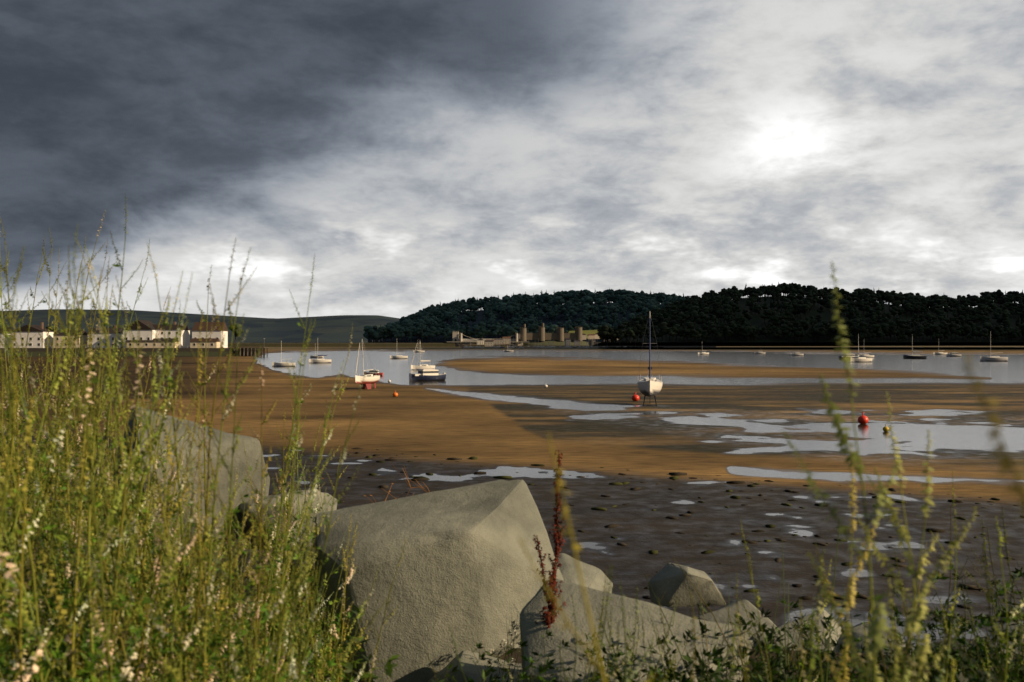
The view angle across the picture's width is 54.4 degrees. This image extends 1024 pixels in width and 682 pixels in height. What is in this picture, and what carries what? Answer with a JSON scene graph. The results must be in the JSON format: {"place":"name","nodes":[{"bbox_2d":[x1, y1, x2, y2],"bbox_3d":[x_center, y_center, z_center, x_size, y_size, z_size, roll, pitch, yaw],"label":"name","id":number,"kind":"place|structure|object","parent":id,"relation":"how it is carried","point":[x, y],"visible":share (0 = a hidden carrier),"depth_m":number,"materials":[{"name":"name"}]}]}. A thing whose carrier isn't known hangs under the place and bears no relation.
{"place":"outdoors","nodes":[
{"label":"outdoors","id":0,"kind":"place"},
{"bbox_2d":[0,320,227,347],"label":"row of houses","id":1,"kind":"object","parent":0,"point":[147,337],"depth_m":480.50,"materials":[{"name":"white paint"}]},
{"bbox_2d":[0,309,399,342],"bbox_3d":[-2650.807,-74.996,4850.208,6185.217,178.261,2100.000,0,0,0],"label":"hills","id":2,"kind":"structure","parent":0,"point":[335,329],"depth_m":4301.32,"materials":[{"name":"green plant"}]},
{"bbox_2d":[0,344,1023,652],"bbox_3d":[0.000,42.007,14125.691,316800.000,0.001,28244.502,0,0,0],"label":"ground","id":3,"kind":"structure","parent":0,"point":[716,418],"depth_m":60.36,"materials":[{"name":"brown sand"}]},
{"bbox_2d":[0,346,255,355],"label":"deganwy quay","id":4,"kind":"structure","parent":3,"relation":"on","point":[187,351],"depth_m":469.99,"materials":[{"name":"stone"}]},
{"bbox_2d":[5,323,243,345],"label":"trees","id":5,"kind":"object","parent":4,"relation":"on","point":[237,328],"visible":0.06,"depth_m":504.42,"materials":[{"name":"green plant"}]},
{"bbox_2d":[229,338,269,355],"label":"timber jetty","id":6,"kind":"object","parent":3,"relation":"on","point":[249,351],"visible":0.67,"depth_m":475.81,"materials":[{"name":"brown wood"}]},
{"bbox_2d":[272,359,294,365],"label":"yacht","id":7,"kind":"object","parent":3,"relation":"on","point":[280,364],"visible":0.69,"depth_m":260.91,"materials":[{"name":"paint"}]},
{"bbox_2d":[310,355,322,357],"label":"yacht","id":8,"kind":"object","parent":3,"relation":"on","point":[316,356],"visible":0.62,"depth_m":414.66,"materials":[{"name":"paint"}]},
{"bbox_2d":[309,355,330,362],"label":"yacht","id":9,"kind":"object","parent":3,"relation":"on","point":[319,360],"visible":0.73,"depth_m":306.22,"materials":[{"name":"paint"}]},
{"bbox_2d":[228,343,455,346],"bbox_3d":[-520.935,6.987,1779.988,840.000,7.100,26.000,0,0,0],"label":"cob embankment","id":10,"kind":"structure","parent":3,"relation":"on","point":[348,344],"depth_m":1766.99,"materials":[{"name":"stone"}]},
{"bbox_2d":[355,340,379,388],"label":"yacht","id":11,"kind":"object","parent":3,"relation":"on","point":[369,380],"visible":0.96,"depth_m":130.34,"materials":[{"name":"paint"}]},
{"bbox_2d":[364,370,382,375],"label":"motorboat","id":12,"kind":"object","parent":3,"relation":"on","point":[374,372],"visible":0.52,"depth_m":185.32,"materials":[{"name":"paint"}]},
{"bbox_2d":[390,355,407,358],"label":"yacht","id":13,"kind":"object","parent":3,"relation":"on","point":[398,357],"visible":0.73,"depth_m":391.51,"materials":[{"name":"paint"}]},
{"bbox_2d":[411,344,434,369],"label":"yacht","id":14,"kind":"object","parent":3,"relation":"on","point":[418,367],"visible":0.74,"depth_m":227.16,"materials":[{"name":"paint"}]},
{"bbox_2d":[409,369,445,380],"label":"motorboat","id":15,"kind":"object","parent":3,"relation":"on","point":[428,375],"visible":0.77,"depth_m":159.66,"materials":[{"name":"paint"}]},
{"bbox_2d":[453,331,522,346],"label":"conwy bridges","id":16,"kind":"structure","parent":3,"relation":"on","point":[457,340],"depth_m":1781.50,"materials":[{"name":"stone"}]},
{"bbox_2d":[510,340,588,345],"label":"castle rock","id":17,"kind":"object","parent":3,"relation":"on","point":[547,342],"visible":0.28,"depth_m":1777.55,"materials":[{"name":"stone"}]},
{"bbox_2d":[520,323,581,340],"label":"castle","id":18,"kind":"structure","parent":17,"relation":"on","point":[560,335],"depth_m":1780.63,"materials":[{"name":"stone"}]},
{"bbox_2d":[462,339,663,347],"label":"conwy moored fleet","id":19,"kind":"object","parent":3,"relation":"on","point":[597,346],"visible":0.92,"depth_m":1410.56,"materials":[{"name":"paint"}]},
{"bbox_2d":[477,333,715,346],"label":"conwy town","id":20,"kind":"object","parent":3,"relation":"on","point":[591,338],"visible":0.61,"depth_m":1660.89},
{"bbox_2d":[632,392,638,400],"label":"red buoy","id":21,"kind":"object","parent":3,"relation":"on","point":[635,397],"visible":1,"depth_m":103.55,"materials":[{"name":"red plastic"}]},
{"bbox_2d":[637,311,662,405],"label":"yacht","id":22,"kind":"object","parent":3,"relation":"on","point":[649,386],"visible":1,"depth_m":95.31,"materials":[{"name":"paint"}]},
{"bbox_2d":[321,447,1023,640],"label":"foreshore stones","id":23,"kind":"object","parent":3,"relation":"on","point":[675,475],"visible":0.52,"depth_m":34.72,"materials":[{"name":"grey stone"}]},
{"bbox_2d":[791,352,803,355],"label":"motorboat","id":24,"kind":"object","parent":3,"relation":"on","point":[797,354],"visible":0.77,"depth_m":486.27,"materials":[{"name":"paint"}]},
{"bbox_2d":[839,354,857,359],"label":"motorboat","id":25,"kind":"object","parent":3,"relation":"on","point":[850,355],"visible":0.32,"depth_m":370.83,"materials":[{"name":"paint"}]},
{"bbox_2d":[851,334,872,361],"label":"yacht","id":26,"kind":"object","parent":3,"relation":"on","point":[861,359],"visible":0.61,"depth_m":320.50,"materials":[{"name":"paint"}]},
{"bbox_2d":[858,412,868,423],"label":"red buoy","id":27,"kind":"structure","parent":3,"relation":"on","point":[862,419],"depth_m":74.08,"materials":[{"name":"red plastic"}]},
{"bbox_2d":[859,352,873,357],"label":"yacht","id":28,"kind":"object","parent":3,"relation":"on","point":[869,356],"visible":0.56,"depth_m":414.62,"materials":[{"name":"paint"}]},
{"bbox_2d":[903,341,926,358],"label":"yacht","id":29,"kind":"object","parent":3,"relation":"on","point":[912,356],"visible":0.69,"depth_m":391.69,"materials":[{"name":"paint"}]},
{"bbox_2d":[933,350,946,354],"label":"yacht","id":30,"kind":"object","parent":3,"relation":"on","point":[938,353],"visible":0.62,"depth_m":522.46,"materials":[{"name":"paint"}]},
{"bbox_2d":[946,352,961,356],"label":"motorboat","id":31,"kind":"object","parent":3,"relation":"on","point":[953,354],"visible":0.82,"depth_m":454.85,"materials":[{"name":"paint"}]},
{"bbox_2d":[980,331,1007,360],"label":"yacht","id":32,"kind":"object","parent":3,"relation":"on","point":[993,358],"visible":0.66,"depth_m":335.46,"materials":[{"name":"paint"}]},
{"bbox_2d":[0,0,1023,317],"label":"sky","id":33,"kind":"structure","parent":0,"point":[424,153],"materials":[{"name":"grey"}]},
{"bbox_2d":[372,303,665,343],"bbox_3d":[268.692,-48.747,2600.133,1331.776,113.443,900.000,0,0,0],"label":"hill","id":34,"kind":"structure","parent":0,"point":[545,320],"depth_m":2334.72,"materials":[{"name":"green plant"}]},
{"bbox_2d":[363,288,699,342],"bbox_3d":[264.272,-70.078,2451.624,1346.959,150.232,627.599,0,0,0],"label":"hill trees","id":35,"kind":"object","parent":34,"relation":"on","point":[423,323],"visible":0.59,"depth_m":2330.93,"materials":[{"name":"green plant"}]},
{"bbox_2d":[568,330,597,337],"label":"grass field","id":36,"kind":"structure","parent":0,"point":[586,332],"depth_m":2056.98,"materials":[{"name":"green plant"}]},
{"bbox_2d":[198,626,1019,681],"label":"embankment","id":37,"kind":"structure","parent":0,"point":[519,659],"depth_m":5.04,"materials":[{"name":"soil"}]},
{"bbox_2d":[113,407,269,553],"bbox_3d":[-2.081,0.827,6.388,0.871,0.790,0.894,-9,19,-33],"label":"tall boulder","id":38,"kind":"object","parent":37,"relation":"on","point":[252,445],"visible":0.41,"depth_m":6.12,"materials":[{"name":"stone"}]},
{"bbox_2d":[239,489,336,552],"bbox_3d":[-1.449,1.159,6.396,0.663,0.380,0.585,-8,-3,-10],"label":"flat boulder","id":39,"kind":"object","parent":37,"relation":"on","point":[242,509],"visible":0.26,"depth_m":6.20,"materials":[{"name":"stone"}]},
{"bbox_2d":[204,463,425,607],"bbox_3d":[-1.415,1.724,7.394,1.555,1.619,1.287,0,0,-34],"label":"dry weed","id":40,"kind":"object","parent":37,"relation":"on","point":[372,502],"visible":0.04,"depth_m":7.36,"materials":[{"name":"plant"}]},
{"bbox_2d":[280,468,430,585],"bbox_3d":[-1.166,1.782,7.584,1.489,1.687,1.423,0,0,0],"label":"dry weed","id":41,"kind":"object","parent":37,"relation":"on","point":[421,487],"visible":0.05,"depth_m":8.00,"materials":[{"name":"brown plant"}]},
{"bbox_2d":[313,479,563,681],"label":"boulder","id":42,"kind":"object","parent":37,"relation":"on","point":[465,574],"visible":0.73,"depth_m":4.25,"materials":[{"name":"stone"}]},
{"bbox_2d":[427,650,522,681],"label":"boulder","id":43,"kind":"object","parent":37,"relation":"on","point":[469,669],"visible":0.51,"depth_m":4.00,"materials":[{"name":"stone"}]},
{"bbox_2d":[488,649,502,666],"bbox_3d":[0.127,1.343,4.153,0.509,0.337,0.518,0,0,43],"label":"plant","id":44,"kind":"object","parent":43,"relation":"on","point":[497,663],"visible":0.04,"depth_m":3.99,"materials":[{"name":"plant"}]},
{"bbox_2d":[501,626,520,653],"bbox_3d":[0.245,1.262,4.295,0.606,0.400,0.571,0,0,0],"label":"plant","id":45,"kind":"object","parent":43,"relation":"on","point":[513,634],"visible":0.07,"depth_m":4.27,"materials":[{"name":"plant"}]},
{"bbox_2d":[443,615,521,681],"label":"plant","id":46,"kind":"object","parent":37,"relation":"on","point":[508,654],"visible":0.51,"depth_m":3.87,"materials":[{"name":"green plant"}]},
{"bbox_2d":[0,193,1023,681],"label":"melilot thicket","id":47,"kind":"object","parent":37,"relation":"on","point":[92,599],"visible":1,"depth_m":2.24,"materials":[{"name":"green plant"}]},
{"bbox_2d":[510,450,566,681],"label":"dock plant","id":48,"kind":"object","parent":37,"relation":"on","point":[558,542],"visible":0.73,"depth_m":3.56,"materials":[{"name":"red plant"}]},
{"bbox_2d":[532,535,556,620],"bbox_3d":[0.117,1.175,3.669,0.216,0.968,0.237,0,0,42],"label":"dock plant","id":49,"kind":"object","parent":37,"relation":"on","point":[541,564],"visible":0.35,"depth_m":3.56,"materials":[{"name":"red plant"}]},
{"bbox_2d":[557,553,612,592],"bbox_3d":[0.310,1.468,5.701,0.411,0.368,0.498,11,6,30],"label":"boulder","id":50,"kind":"object","parent":37,"relation":"on","point":[593,577],"visible":0.25,"depth_m":5.74,"materials":[{"name":"stone"}]},
{"bbox_2d":[520,579,753,681],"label":"boulder","id":51,"kind":"object","parent":37,"relation":"on","point":[531,631],"visible":0.6,"depth_m":3.51,"materials":[{"name":"stone"}]},
{"bbox_2d":[648,563,725,607],"bbox_3d":[1.094,1.463,5.983,0.493,0.238,0.368,7,-4,-40],"label":"boulder","id":52,"kind":"object","parent":37,"relation":"on","point":[668,582],"visible":0.96,"depth_m":5.84,"materials":[{"name":"stone"}]},
{"bbox_2d":[697,599,796,650],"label":"armour block","id":53,"kind":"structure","parent":37,"relation":"on","point":[721,614],"depth_m":7.78,"materials":[{"name":"stone"}]},
{"bbox_2d":[645,572,871,681],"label":"grass tuft","id":54,"kind":"object","parent":37,"relation":"on","point":[733,632],"visible":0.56,"depth_m":3.19,"materials":[{"name":"green plant"}]},
{"bbox_2d":[778,610,841,650],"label":"armour block","id":55,"kind":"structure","parent":37,"relation":"on","point":[837,630],"depth_m":8.22,"materials":[{"name":"stone"}]},
{"bbox_2d":[674,519,967,681],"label":"grass tuft","id":56,"kind":"object","parent":37,"relation":"on","point":[830,617],"visible":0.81,"depth_m":2.77,"materials":[{"name":"green plant"}]},
{"bbox_2d":[833,622,910,654],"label":"armour block","id":57,"kind":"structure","parent":37,"relation":"on","point":[858,632],"depth_m":7.55,"materials":[{"name":"stone"}]},
{"bbox_2d":[747,506,1013,681],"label":"grass tuft","id":58,"kind":"object","parent":37,"relation":"on","point":[944,648],"visible":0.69,"depth_m":2.25,"materials":[{"name":"green plant"}]},
{"bbox_2d":[985,620,1022,652],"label":"armour block","id":59,"kind":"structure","parent":37,"relation":"on","point":[1004,627],"depth_m":8.64,"materials":[{"name":"stone"}]},
{"bbox_2d":[592,295,1023,345],"bbox_3d":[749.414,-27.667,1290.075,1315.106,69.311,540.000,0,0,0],"label":"hill","id":60,"kind":"structure","parent":0,"point":[825,314],"depth_m":1132.87,"materials":[{"name":"green plant"}]},
{"bbox_2d":[597,281,1023,342],"bbox_3d":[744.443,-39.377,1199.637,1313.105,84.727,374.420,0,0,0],"label":"hill trees","id":61,"kind":"object","parent":60,"relation":"on","point":[807,296],"visible":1,"depth_m":1099.05,"materials":[{"name":"green plant"}]}
]}

